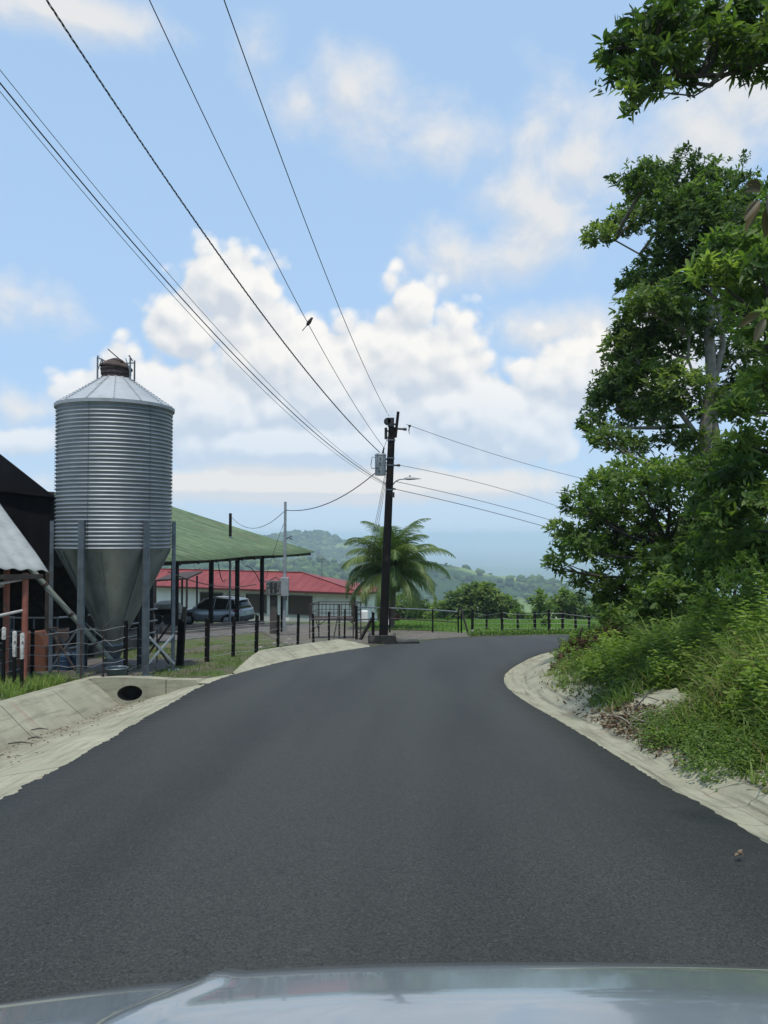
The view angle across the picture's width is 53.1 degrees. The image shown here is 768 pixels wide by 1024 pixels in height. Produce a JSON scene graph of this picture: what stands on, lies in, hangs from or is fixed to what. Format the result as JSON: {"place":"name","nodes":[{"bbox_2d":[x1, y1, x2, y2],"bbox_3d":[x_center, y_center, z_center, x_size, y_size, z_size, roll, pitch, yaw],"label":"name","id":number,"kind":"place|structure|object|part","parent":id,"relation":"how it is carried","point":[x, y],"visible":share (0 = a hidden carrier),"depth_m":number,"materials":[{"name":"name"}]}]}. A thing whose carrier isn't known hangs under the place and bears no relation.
{"place":"outdoors","nodes":[
{"label":"outdoors","id":0,"kind":"place"},
{"bbox_2d":[0,622,319,656],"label":"yard floor","id":1,"kind":"structure","parent":0,"point":[212,633],"depth_m":33.47,"materials":[{"name":"concrete"}]},
{"bbox_2d":[0,616,14,643],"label":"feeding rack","id":2,"kind":"object","parent":1,"relation":"on","point":[13,629],"visible":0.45,"depth_m":20.31,"materials":[{"name":"grey metal"}]},
{"bbox_2d":[154,600,181,621],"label":"water tank","id":3,"kind":"object","parent":1,"relation":"on","point":[166,604],"visible":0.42,"depth_m":53.09,"materials":[{"name":"grey metal"}]},
{"bbox_2d":[48,491,314,633],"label":"cattle shed","id":4,"kind":"structure","parent":1,"relation":"on","point":[200,539],"depth_m":41.24,"materials":[{"name":"metal"}]},
{"bbox_2d":[179,595,254,624],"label":"parked car","id":5,"kind":"object","parent":1,"relation":"on","point":[199,612],"visible":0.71,"depth_m":46.01,"materials":[{"name":"paint"}]},
{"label":"windows","id":6,"kind":"part","parent":5,"relation":"part of","materials":[{"name":"black glass"}]},
{"bbox_2d":[229,513,231,621],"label":"yard mast","id":7,"kind":"object","parent":1,"relation":"on","point":[230,524],"visible":0.83,"depth_m":44.86,"materials":[{"name":"metal"}]},
{"bbox_2d":[175,624,292,633],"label":"shed kerb","id":8,"kind":"structure","parent":1,"relation":"on","point":[219,628],"depth_m":36.26,"materials":[{"name":"concrete"}]},
{"bbox_2d":[154,609,188,623],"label":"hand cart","id":9,"kind":"object","parent":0,"point":[164,613],"visible":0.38,"depth_m":45.42,"materials":[{"name":"metal"}]},
{"bbox_2d":[0,537,766,693],"bbox_3d":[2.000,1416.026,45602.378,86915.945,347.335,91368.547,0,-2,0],"label":"ground","id":10,"kind":"structure","parent":0,"point":[501,557],"depth_m":1244.33,"materials":[{"name":"green plant"}]},
{"bbox_2d":[1,627,5,683],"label":"fence post","id":11,"kind":"object","parent":10,"relation":"on","point":[3,652],"visible":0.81,"depth_m":12.67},
{"bbox_2d":[12,631,16,684],"bbox_3d":[-6.057,2.591,12.580,0.065,1.278,0.068,0,-2,0],"label":"fence post","id":12,"kind":"object","parent":10,"relation":"on","point":[14,644],"visible":0.8,"depth_m":12.56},
{"bbox_2d":[9,659,19,678],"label":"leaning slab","id":13,"kind":"structure","parent":10,"relation":"on","point":[17,667],"depth_m":14.42,"materials":[{"name":"concrete"}]},
{"bbox_2d":[20,633,24,686],"bbox_3d":[-5.884,2.594,12.480,0.065,1.251,0.068,0,-2,0],"label":"fence post","id":14,"kind":"object","parent":10,"relation":"on","point":[22,639],"visible":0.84,"depth_m":12.46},
{"bbox_2d":[0,504,47,680],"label":"lean to roof","id":15,"kind":"object","parent":10,"relation":"on","point":[18,552],"visible":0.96,"depth_m":13.52,"materials":[{"name":"silver metal"}]},
{"bbox_2d":[0,669,88,699],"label":"clump grass","id":16,"kind":"structure","parent":10,"relation":"on","point":[30,684],"depth_m":12.61,"materials":[{"name":"green plant"}]},
{"bbox_2d":[0,454,157,656],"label":"cow barn","id":17,"kind":"structure","parent":10,"relation":"on","point":[27,503],"depth_m":17.73,"materials":[{"name":"metal"}]},
{"bbox_2d":[0,621,176,678],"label":"rod fence","id":18,"kind":"object","parent":10,"relation":"on","point":[32,645],"visible":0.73,"depth_m":14.73,"materials":[{"name":"metal"}]},
{"bbox_2d":[0,659,191,678],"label":"muddy floor","id":19,"kind":"structure","parent":10,"relation":"on","point":[94,662],"depth_m":16.88,"materials":[{"name":"soil"}]},
{"bbox_2d":[16,630,48,670],"bbox_3d":[-7.498,2.976,16.495,0.649,0.848,0.350,0,-2,0],"label":"sheet pile","id":20,"kind":"object","parent":19,"relation":"on","point":[41,640],"visible":0.44,"depth_m":16.32,"materials":[{"name":"brown metal"}]},
{"bbox_2d":[9,617,57,658],"bbox_3d":[-8.900,3.202,19.515,1.244,1.070,0.044,0,-2,0],"label":"feeding rack","id":21,"kind":"object","parent":19,"relation":"on","point":[10,631],"visible":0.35,"depth_m":19.51,"materials":[{"name":"grey metal"}]},
{"bbox_2d":[44,627,68,653],"bbox_3d":[-7.729,3.167,18.115,0.577,0.850,0.577,0,-2,0],"label":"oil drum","id":22,"kind":"object","parent":19,"relation":"on","point":[64,636],"visible":0.24,"depth_m":17.95,"materials":[{"name":"metal"}]},
{"bbox_2d":[52,652,75,669],"bbox_3d":[-6.952,3.278,16.812,0.597,0.340,0.597,0,-2,0],"label":"plastic tub","id":23,"kind":"object","parent":19,"relation":"on","point":[63,661],"visible":0.37,"depth_m":16.55,"materials":[{"name":"blue plastic"}]},
{"bbox_2d":[45,349,179,677],"bbox_3d":[-5.700,0.048,16.256,2.636,6.943,2.708,0,-2,0],"label":"feed silo","id":24,"kind":"object","parent":19,"relation":"on","point":[113,536],"visible":1,"depth_m":15.39,"materials":[{"name":"metal"}]},
{"bbox_2d":[27,569,128,671],"bbox_3d":[-6.250,2.247,15.720,2.055,2.457,0.358,1,-2,-28],"label":"feed auger","id":25,"kind":"object","parent":24,"relation":"attached to","point":[71,615],"visible":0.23,"depth_m":15.55,"materials":[{"name":"metal"}]},
{"bbox_2d":[0,676,207,798],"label":"drainage channel","id":26,"kind":"object","parent":10,"relation":"on","point":[71,704],"visible":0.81,"depth_m":10.53,"materials":[{"name":"concrete"}]},
{"bbox_2d":[8,741,32,743],"bbox_3d":[-4.485,2.846,9.475,0.302,0.036,0.020,0,-2,-3],"label":"stick","id":27,"kind":"object","parent":26,"relation":"on","point":[20,742],"visible":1,"depth_m":9.47,"materials":[{"name":"grey wood"}]},
{"bbox_2d":[0,698,155,764],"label":"drain litter","id":28,"kind":"object","parent":26,"relation":"on","point":[66,730],"visible":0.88,"depth_m":10.81,"materials":[{"name":"brown plant"}]},
{"bbox_2d":[105,665,128,675],"bbox_3d":[-5.226,3.162,15.014,0.450,0.250,0.450,0,-2,0],"label":"feed bucket","id":29,"kind":"object","parent":10,"relation":"on","point":[119,670],"visible":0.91,"depth_m":14.89,"materials":[{"name":"grey metal"}]},
{"bbox_2d":[0,642,301,699],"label":"verge grass","id":30,"kind":"structure","parent":10,"relation":"on","point":[189,668],"depth_m":17.48,"materials":[{"name":"green plant"}]},
{"bbox_2d":[88,673,236,703],"bbox_3d":[-3.934,3.327,14.341,3.504,0.744,1.461,1,-2,-37],"label":"culvert headwall","id":31,"kind":"object","parent":10,"relation":"on","point":[131,689],"visible":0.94,"depth_m":13.84,"materials":[{"name":"concrete"}]},
{"bbox_2d":[154,571,202,621],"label":"tin shelter","id":32,"kind":"object","parent":10,"relation":"on","point":[187,575],"visible":0.64,"depth_m":56.08,"materials":[{"name":"metal"}]},
{"bbox_2d":[176,607,345,665],"bbox_3d":[-3.187,3.600,23.305,0.396,2.501,11.794,0,-2,16],"label":"barbed wire fence","id":33,"kind":"object","parent":10,"relation":"on","point":[181,639],"visible":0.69,"depth_m":20.29,"materials":[{"name":"black metal"}]},
{"bbox_2d":[155,559,379,621],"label":"farm house","id":34,"kind":"structure","parent":10,"relation":"on","point":[306,590],"depth_m":62.42,"materials":[{"name":"paint"}]},
{"bbox_2d":[200,592,222,601],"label":"window","id":35,"kind":"structure","parent":34,"relation":"in","point":[203,595],"depth_m":65.10,"materials":[{"name":"black glass"}]},
{"bbox_2d":[246,594,266,613],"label":"window","id":36,"kind":"structure","parent":34,"relation":"in","point":[254,599],"depth_m":62.85,"materials":[{"name":"black glass"}]},
{"bbox_2d":[288,595,312,615],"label":"window","id":37,"kind":"structure","parent":34,"relation":"in","point":[297,604],"depth_m":61.08,"materials":[{"name":"black glass"}]},
{"bbox_2d":[232,639,369,673],"bbox_3d":[-2.189,3.775,20.117,1.085,0.747,8.994,-1,-2,17],"label":"kerb apron","id":38,"kind":"object","parent":10,"relation":"on","point":[263,658],"visible":0.86,"depth_m":19.94,"materials":[{"name":"concrete"}]},
{"bbox_2d":[309,601,360,637],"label":"stock platform","id":39,"kind":"structure","parent":10,"relation":"on","point":[318,618],"depth_m":28.90,"materials":[{"name":"metal"}]},
{"bbox_2d":[359,612,374,639],"bbox_3d":[-0.600,4.191,27.631,0.148,1.310,1.034,1,-2,-29],"label":"corner post","id":40,"kind":"object","parent":10,"relation":"on","point":[371,620],"visible":0.75,"depth_m":27.28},
{"bbox_2d":[259,625,523,645],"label":"gravel drive","id":41,"kind":"structure","parent":10,"relation":"on","point":[400,634],"depth_m":30.99,"materials":[{"name":"grey gravel"}]},
{"bbox_2d":[263,502,291,633],"bbox_3d":[-4.467,2.459,32.465,1.130,5.794,0.740,1,-2,-26],"label":"service pole","id":42,"kind":"object","parent":41,"relation":"on","point":[274,589],"visible":0.88,"depth_m":32.34,"materials":[{"name":"grey metal"}]},
{"bbox_2d":[232,511,283,527],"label":"service wire","id":43,"kind":"object","parent":42,"relation":"attached to","point":[264,525],"visible":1,"depth_m":36.08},
{"bbox_2d":[280,631,299,634],"bbox_3d":[-3.912,5.005,31.724,0.900,0.140,0.900,0,-2,0],"label":"concrete lid","id":44,"kind":"object","parent":41,"relation":"on","point":[288,633],"visible":0.8,"depth_m":31.46,"materials":[{"name":"grey concrete"}]},
{"bbox_2d":[355,606,461,639],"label":"pipe gate","id":45,"kind":"structure","parent":41,"relation":"on","point":[357,619],"depth_m":33.49,"materials":[{"name":"metal"}]},
{"bbox_2d":[368,632,419,643],"bbox_3d":[0.326,4.385,26.023,1.720,0.500,1.060,0,-2,0],"label":"pole footing","id":46,"kind":"object","parent":10,"relation":"on","point":[381,639],"visible":0.59,"depth_m":25.60,"materials":[{"name":"concrete"}]},
{"bbox_2d":[371,411,420,634],"bbox_3d":[0.402,0.648,26.384,1.733,8.266,0.494,0,-2,0],"label":"utility pole","id":47,"kind":"object","parent":46,"relation":"on","point":[381,459],"visible":0.98,"depth_m":26.32,"materials":[{"name":"black wood"}]},
{"bbox_2d":[0,82,384,483],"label":"overhead wire","id":48,"kind":"object","parent":47,"relation":"attached to","point":[155,268],"visible":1,"depth_m":13.50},
{"bbox_2d":[0,70,384,482],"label":"overhead wire","id":49,"kind":"object","parent":47,"relation":"attached to","point":[150,252],"visible":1,"depth_m":13.17,"materials":[{"name":"metal"}]},
{"bbox_2d":[0,92,385,485],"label":"overhead wire","id":50,"kind":"object","parent":47,"relation":"attached to","point":[156,277],"visible":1,"depth_m":13.58,"materials":[{"name":"metal"}]},
{"bbox_2d":[46,0,379,452],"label":"overhead wire","id":51,"kind":"object","parent":47,"relation":"attached to","point":[94,72],"visible":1,"depth_m":13.85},
{"bbox_2d":[149,0,384,448],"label":"overhead wire","id":52,"kind":"object","parent":47,"relation":"attached to","point":[242,194],"visible":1,"depth_m":13.32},
{"bbox_2d":[302,317,312,330],"bbox_3d":[-1.752,-4.332,17.704,0.273,0.311,0.089,0,-2,0],"label":"bird","id":53,"kind":"object","parent":52,"relation":"on","point":[309,321],"visible":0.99,"depth_m":17.68},
{"bbox_2d":[224,0,388,415],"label":"overhead wire","id":54,"kind":"object","parent":47,"relation":"attached to","point":[289,178],"visible":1,"depth_m":12.56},
{"bbox_2d":[286,461,387,510],"bbox_3d":[-2.033,-0.880,29.516,0.034,1.536,7.592,1,-2,-35],"label":"service wire","id":55,"kind":"object","parent":47,"relation":"attached to","point":[335,499],"visible":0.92,"depth_m":29.21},
{"bbox_2d":[355,476,384,585],"bbox_3d":[-1.075,2.151,42.174,0.016,5.887,31.639,0,-2,-4],"label":"service wire","id":56,"kind":"object","parent":47,"relation":"attached to","point":[376,517],"visible":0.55,"depth_m":30.99,"materials":[{"name":"metal"}]},
{"bbox_2d":[361,476,385,581],"bbox_3d":[-0.959,2.151,42.174,0.016,5.887,31.629,0,-2,-4],"label":"service wire","id":57,"kind":"object","parent":47,"relation":"attached to","point":[378,515],"visible":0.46,"depth_m":30.71,"materials":[{"name":"metal"}]},
{"bbox_2d":[372,483,385,553],"bbox_3d":[-0.818,2.151,42.174,0.016,5.887,31.617,0,-2,-3],"label":"service wire","id":58,"kind":"object","parent":47,"relation":"attached to","point":[379,517],"visible":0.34,"depth_m":31.21,"materials":[{"name":"metal"}]},
{"bbox_2d":[400,465,558,506],"bbox_3d":[13.280,3.924,35.129,30.910,10.581,0.016,1,-2,-35],"label":"overhead wire","id":59,"kind":"object","parent":47,"relation":"attached to","point":[477,482],"visible":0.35,"depth_m":28.41,"materials":[{"name":"metal"}]},
{"bbox_2d":[399,482,631,546],"bbox_3d":[13.198,3.357,35.138,31.053,8.334,0.018,1,-2,-34],"label":"overhead wire","id":60,"kind":"object","parent":47,"relation":"attached to","point":[474,499],"visible":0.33,"depth_m":28.41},
{"bbox_2d":[406,424,647,491],"bbox_3d":[13.389,-1.708,35.311,30.705,2.163,0.016,1,-2,-35],"label":"overhead wire","id":61,"kind":"object","parent":47,"relation":"attached to","point":[492,453],"visible":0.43,"depth_m":28.75,"materials":[{"name":"metal"}]},
{"bbox_2d":[396,489,732,592],"bbox_3d":[13.192,3.414,35.133,31.067,7.914,0.020,1,-2,-34],"label":"overhead wire","id":62,"kind":"object","parent":47,"relation":"attached to","point":[470,506],"visible":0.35,"depth_m":28.33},
{"bbox_2d":[341,518,455,628],"bbox_3d":[0.364,3.137,37.748,5.366,5.672,5.480,-1,-2,33],"label":"coconut palm","id":63,"kind":"object","parent":10,"relation":"on","point":[404,564],"visible":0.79,"depth_m":37.20,"materials":[{"name":"green plant"}]},
{"bbox_2d":[389,593,408,618],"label":"meadow tree","id":64,"kind":"object","parent":10,"relation":"on","point":[399,604],"visible":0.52,"depth_m":88.83,"materials":[{"name":"green plant"}]},
{"bbox_2d":[395,613,402,620],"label":"meadow shrub","id":65,"kind":"object","parent":10,"relation":"on","point":[397,615],"visible":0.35,"depth_m":57.70,"materials":[{"name":"green plant"}]},
{"bbox_2d":[401,596,435,618],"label":"meadow tree","id":66,"kind":"object","parent":10,"relation":"on","point":[409,615],"visible":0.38,"depth_m":87.49,"materials":[{"name":"green plant"}]},
{"bbox_2d":[162,529,678,619],"bbox_3d":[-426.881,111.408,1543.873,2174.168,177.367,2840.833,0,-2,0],"label":"hillside woods","id":67,"kind":"object","parent":10,"relation":"on","point":[320,543],"visible":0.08,"depth_m":1188.24,"materials":[{"name":"green plant"}]},
{"bbox_2d":[422,600,445,619],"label":"meadow tree","id":68,"kind":"object","parent":10,"relation":"on","point":[428,615],"visible":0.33,"depth_m":84.68,"materials":[{"name":"green plant"}]},
{"bbox_2d":[436,580,523,619],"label":"mango tree","id":69,"kind":"object","parent":10,"relation":"on","point":[473,595],"visible":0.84,"depth_m":83.05,"materials":[{"name":"green plant"}]},
{"bbox_2d":[507,606,528,618],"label":"meadow tree","id":70,"kind":"object","parent":10,"relation":"on","point":[513,615],"visible":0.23,"depth_m":74.64,"materials":[{"name":"green plant"}]},
{"bbox_2d":[467,627,587,636],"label":"grass","id":71,"kind":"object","parent":10,"relation":"on","point":[558,631],"visible":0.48,"depth_m":31.82,"materials":[{"name":"green plant"}]},
{"bbox_2d":[524,613,532,620],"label":"meadow shrub","id":72,"kind":"object","parent":10,"relation":"on","point":[529,617],"visible":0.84,"depth_m":59.76,"materials":[{"name":"green plant"}]},
{"bbox_2d":[460,607,601,631],"bbox_3d":[7.453,4.932,34.347,8.409,1.606,3.159,0,-2,0],"label":"meadow fence","id":73,"kind":"object","parent":10,"relation":"on","point":[562,623],"visible":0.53,"depth_m":33.66,"materials":[{"name":"metal"}]},
{"bbox_2d":[525,587,558,618],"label":"feathery tree","id":74,"kind":"object","parent":10,"relation":"on","point":[539,600],"visible":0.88,"depth_m":76.64,"materials":[{"name":"green plant"}]},
{"bbox_2d":[540,615,551,625],"bbox_3d":[8.402,5.806,39.787,0.528,0.910,0.858,-1,-2,35],"label":"meadow shrub","id":75,"kind":"object","parent":10,"relation":"on","point":[543,621],"visible":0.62,"depth_m":39.63,"materials":[{"name":"green plant"}]},
{"bbox_2d":[546,586,594,619],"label":"domed tree","id":76,"kind":"object","parent":10,"relation":"on","point":[565,601],"visible":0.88,"depth_m":80.45,"materials":[{"name":"green plant"}]},
{"bbox_2d":[549,619,632,670],"bbox_3d":[3.853,2.579,14.478,1.633,1.189,0.966,0,-2,0],"label":"withered shrub","id":77,"kind":"object","parent":10,"relation":"on","point":[583,641],"visible":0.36,"depth_m":14.40,"materials":[{"name":"green plant"}]},
{"bbox_2d":[587,596,620,618],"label":"edge tree","id":78,"kind":"object","parent":10,"relation":"on","point":[595,607],"visible":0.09,"depth_m":73.72,"materials":[{"name":"green plant"}]},
{"bbox_2d":[503,652,767,842],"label":"roadside gutter","id":79,"kind":"object","parent":10,"relation":"on","point":[740,803],"visible":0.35,"depth_m":7.89,"materials":[{"name":"concrete"}]},
{"bbox_2d":[620,690,767,789],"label":"creeping vine","id":80,"kind":"object","parent":79,"relation":"on","point":[695,760],"visible":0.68,"depth_m":7.34,"materials":[{"name":"green plant"}]},
{"bbox_2d":[541,667,731,765],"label":"leaf litter","id":81,"kind":"object","parent":10,"relation":"on","point":[612,719],"visible":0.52,"depth_m":9.23,"materials":[{"name":"brown plant"}]},
{"bbox_2d":[609,688,679,724],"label":"dead branches","id":82,"kind":"object","parent":81,"relation":"on","point":[635,707],"visible":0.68,"depth_m":8.99,"materials":[{"name":"brown wood"}]},
{"bbox_2d":[593,583,696,639],"bbox_3d":[5.058,2.173,14.846,1.827,1.674,2.571,-1,-2,41],"label":"leafy shrub","id":83,"kind":"object","parent":10,"relation":"on","point":[626,617],"visible":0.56,"depth_m":14.19,"materials":[{"name":"green plant"}]},
{"bbox_2d":[539,450,767,624],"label":"spreading tree","id":84,"kind":"object","parent":10,"relation":"on","point":[610,511],"visible":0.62,"depth_m":16.34,"materials":[{"name":"green plant"}]},
{"bbox_2d":[549,570,767,736],"bbox_3d":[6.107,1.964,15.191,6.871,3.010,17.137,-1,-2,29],"label":"leafy weeds","id":85,"kind":"object","parent":10,"relation":"on","point":[612,655],"visible":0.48,"depth_m":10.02,"materials":[{"name":"green plant"}]},
{"bbox_2d":[640,688,680,708],"bbox_3d":[3.420,2.362,9.435,0.504,0.346,0.454,0,-2,15],"label":"concrete slab","id":86,"kind":"object","parent":10,"relation":"on","point":[668,695],"depth_m":9.49,"materials":[{"name":"beige concrete"}]},
{"bbox_2d":[574,140,767,598],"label":"tall tree","id":87,"kind":"object","parent":10,"relation":"on","point":[691,210],"visible":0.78,"depth_m":19.11,"materials":[{"name":"green plant"}]},
{"bbox_2d":[588,0,767,122],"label":"overhanging tree","id":88,"kind":"object","parent":10,"relation":"on","point":[655,35],"visible":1,"depth_m":8.28,"materials":[{"name":"green plant"}]},
{"bbox_2d":[641,516,767,622],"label":"understorey bush","id":89,"kind":"object","parent":10,"relation":"on","point":[711,555],"visible":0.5,"depth_m":13.77,"materials":[{"name":"green plant"}]},
{"bbox_2d":[652,185,767,562],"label":"broadleaf tree","id":90,"kind":"object","parent":10,"relation":"on","point":[738,273],"visible":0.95,"depth_m":12.96,"materials":[{"name":"green plant"}]},
{"bbox_2d":[655,418,767,595],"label":"dark shrub","id":91,"kind":"object","parent":10,"relation":"on","point":[694,451],"visible":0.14,"depth_m":18.67,"materials":[{"name":"green plant"}]},
{"bbox_2d":[682,549,767,626],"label":"bright shrub","id":92,"kind":"object","parent":10,"relation":"on","point":[731,577],"visible":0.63,"depth_m":11.28,"materials":[{"name":"green plant"}]},
{"bbox_2d":[738,312,765,342],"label":"leaves","id":93,"kind":"object","parent":10,"relation":"on","point":[760,326],"visible":1,"depth_m":4.42,"materials":[{"name":"plant"}]},
{"bbox_2d":[744,179,767,237],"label":"leaves","id":94,"kind":"object","parent":10,"relation":"on","point":[752,209],"visible":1,"depth_m":4.35,"materials":[{"name":"plant"}]},
{"bbox_2d":[0,635,767,1002],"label":"road","id":95,"kind":"structure","parent":0,"point":[442,801],"depth_m":4.89,"materials":[{"name":"grey asphalt"}]},
{"bbox_2d":[0,962,767,1023],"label":"silver car","id":96,"kind":"object","parent":95,"relation":"on","point":[532,993],"visible":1,"depth_m":1.00,"materials":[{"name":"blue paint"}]},
{"bbox_2d":[735,849,742,855],"bbox_3d":[2.125,2.037,4.590,0.072,0.027,0.038,1,-2,-29],"label":"fallen leaf","id":97,"kind":"object","parent":95,"relation":"on","point":[739,851],"visible":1,"depth_m":4.60,"materials":[{"name":"brown plant"}]},
{"bbox_2d":[0,0,767,536],"label":"sky","id":98,"kind":"structure","parent":0,"point":[446,162],"materials":[{"name":"blue"}]},
{"bbox_2d":[362,618,611,633],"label":"meadow grass","id":99,"kind":"structure","parent":0,"point":[410,624],"depth_m":42.00,"materials":[{"name":"green plant"}]},
{"bbox_2d":[535,590,767,792],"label":"tall grass","id":100,"kind":"structure","parent":0,"point":[645,683],"depth_m":9.41,"materials":[{"name":"green plant"}]},
{"bbox_2d":[588,594,767,670],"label":"cane grass","id":101,"kind":"structure","parent":0,"point":[676,627],"depth_m":11.39,"materials":[{"name":"green plant"}]}
]}

